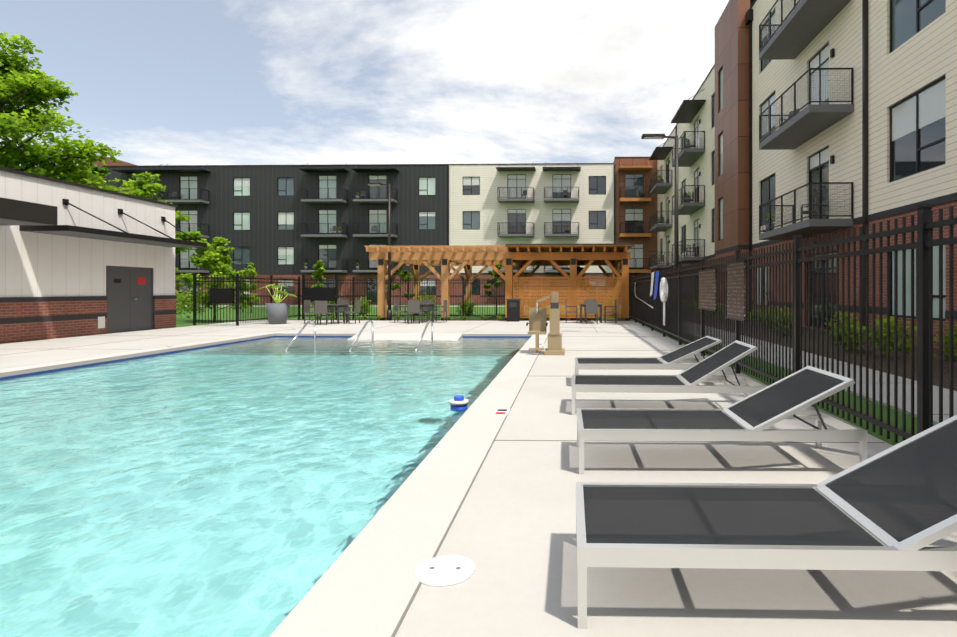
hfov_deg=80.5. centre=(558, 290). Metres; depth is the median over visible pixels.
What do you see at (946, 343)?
shrubs
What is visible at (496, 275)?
young tree
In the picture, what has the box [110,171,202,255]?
tree
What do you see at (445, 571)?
skimmer lid
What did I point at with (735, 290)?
fence signs
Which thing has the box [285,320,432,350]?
pool hand rails
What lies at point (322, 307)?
dining set
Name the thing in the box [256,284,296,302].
planter plant
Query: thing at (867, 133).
apartment building
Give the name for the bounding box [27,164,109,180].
tree
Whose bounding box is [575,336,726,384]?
sun lounger
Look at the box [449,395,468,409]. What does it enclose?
chlorine floater
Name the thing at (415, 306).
dining set
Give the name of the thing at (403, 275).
young tree
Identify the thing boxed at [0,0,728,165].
sky
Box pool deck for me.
[0,320,956,636]
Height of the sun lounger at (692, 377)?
0.715 m
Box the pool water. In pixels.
[0,337,528,636]
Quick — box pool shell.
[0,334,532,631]
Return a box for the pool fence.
[193,204,956,442]
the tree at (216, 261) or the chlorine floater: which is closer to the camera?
the chlorine floater
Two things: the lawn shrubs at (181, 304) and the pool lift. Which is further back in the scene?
the lawn shrubs at (181, 304)
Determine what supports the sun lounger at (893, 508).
on the pool deck
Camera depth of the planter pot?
21.22 m
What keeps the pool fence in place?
on the pool deck
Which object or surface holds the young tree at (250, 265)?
on the ground
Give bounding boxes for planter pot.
[265,303,289,323]
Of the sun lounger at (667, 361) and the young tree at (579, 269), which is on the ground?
the young tree at (579, 269)
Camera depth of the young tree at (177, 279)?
36.59 m
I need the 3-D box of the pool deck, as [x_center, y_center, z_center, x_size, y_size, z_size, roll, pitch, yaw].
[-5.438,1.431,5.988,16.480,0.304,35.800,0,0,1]
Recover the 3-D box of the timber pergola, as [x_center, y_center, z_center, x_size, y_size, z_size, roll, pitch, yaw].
[-2.477,-0.332,27.099,11.510,3.290,7.130,0,0,1]
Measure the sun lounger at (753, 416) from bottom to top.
0.667 m
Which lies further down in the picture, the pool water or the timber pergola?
the pool water
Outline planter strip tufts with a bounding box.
[316,314,619,320]
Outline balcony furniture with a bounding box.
[169,26,817,269]
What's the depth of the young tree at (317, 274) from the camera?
27.58 m
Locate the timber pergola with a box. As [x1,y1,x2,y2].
[364,243,633,320]
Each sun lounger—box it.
[572,340,766,414]
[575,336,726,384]
[576,415,956,628]
[577,366,866,473]
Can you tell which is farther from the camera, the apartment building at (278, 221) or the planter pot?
the apartment building at (278, 221)
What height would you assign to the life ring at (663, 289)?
1.290 m
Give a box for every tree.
[0,31,140,195]
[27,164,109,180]
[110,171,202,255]
[175,237,262,319]
[175,266,184,286]
[242,262,257,312]
[310,260,325,287]
[387,265,415,317]
[483,263,501,314]
[577,266,590,312]
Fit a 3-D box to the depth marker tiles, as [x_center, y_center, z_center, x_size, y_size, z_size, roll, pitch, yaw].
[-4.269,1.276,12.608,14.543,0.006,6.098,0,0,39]
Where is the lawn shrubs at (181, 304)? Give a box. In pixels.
[175,286,619,317]
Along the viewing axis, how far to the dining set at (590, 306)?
21.92 m
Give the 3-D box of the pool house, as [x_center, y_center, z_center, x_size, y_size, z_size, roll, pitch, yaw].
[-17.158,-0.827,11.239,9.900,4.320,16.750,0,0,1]
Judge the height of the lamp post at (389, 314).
5.955 m
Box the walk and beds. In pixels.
[177,304,956,424]
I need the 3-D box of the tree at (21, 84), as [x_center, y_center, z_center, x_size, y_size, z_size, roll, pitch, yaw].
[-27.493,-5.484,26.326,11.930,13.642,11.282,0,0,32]
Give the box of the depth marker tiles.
[159,329,543,415]
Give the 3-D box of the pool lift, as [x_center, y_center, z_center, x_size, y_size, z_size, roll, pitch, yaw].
[-0.258,0.653,11.368,0.776,1.260,0.600,0,0,1]
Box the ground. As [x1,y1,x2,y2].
[176,305,935,445]
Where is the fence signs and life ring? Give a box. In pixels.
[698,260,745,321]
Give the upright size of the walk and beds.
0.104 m
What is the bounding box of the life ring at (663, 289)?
[660,277,667,325]
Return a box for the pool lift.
[526,292,564,354]
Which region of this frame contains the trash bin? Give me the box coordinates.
[506,299,520,321]
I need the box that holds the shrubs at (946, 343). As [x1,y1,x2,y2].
[695,301,956,364]
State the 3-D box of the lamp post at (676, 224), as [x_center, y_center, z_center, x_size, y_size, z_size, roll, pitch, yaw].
[2.875,-1.514,15.596,1.070,5.655,0.300,0,0,1]
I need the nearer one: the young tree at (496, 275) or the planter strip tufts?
the planter strip tufts
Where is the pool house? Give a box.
[0,167,206,343]
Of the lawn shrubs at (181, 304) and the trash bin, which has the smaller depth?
the trash bin
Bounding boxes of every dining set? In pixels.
[304,300,359,324]
[394,299,446,323]
[566,300,616,323]
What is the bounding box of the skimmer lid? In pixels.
[415,555,474,586]
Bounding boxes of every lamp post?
[366,183,391,320]
[641,134,678,267]
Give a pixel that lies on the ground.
(183, 321)
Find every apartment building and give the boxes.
[9,157,656,303]
[649,0,956,349]
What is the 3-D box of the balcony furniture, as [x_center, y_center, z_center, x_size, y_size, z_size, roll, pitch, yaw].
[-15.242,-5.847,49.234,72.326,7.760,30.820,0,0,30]

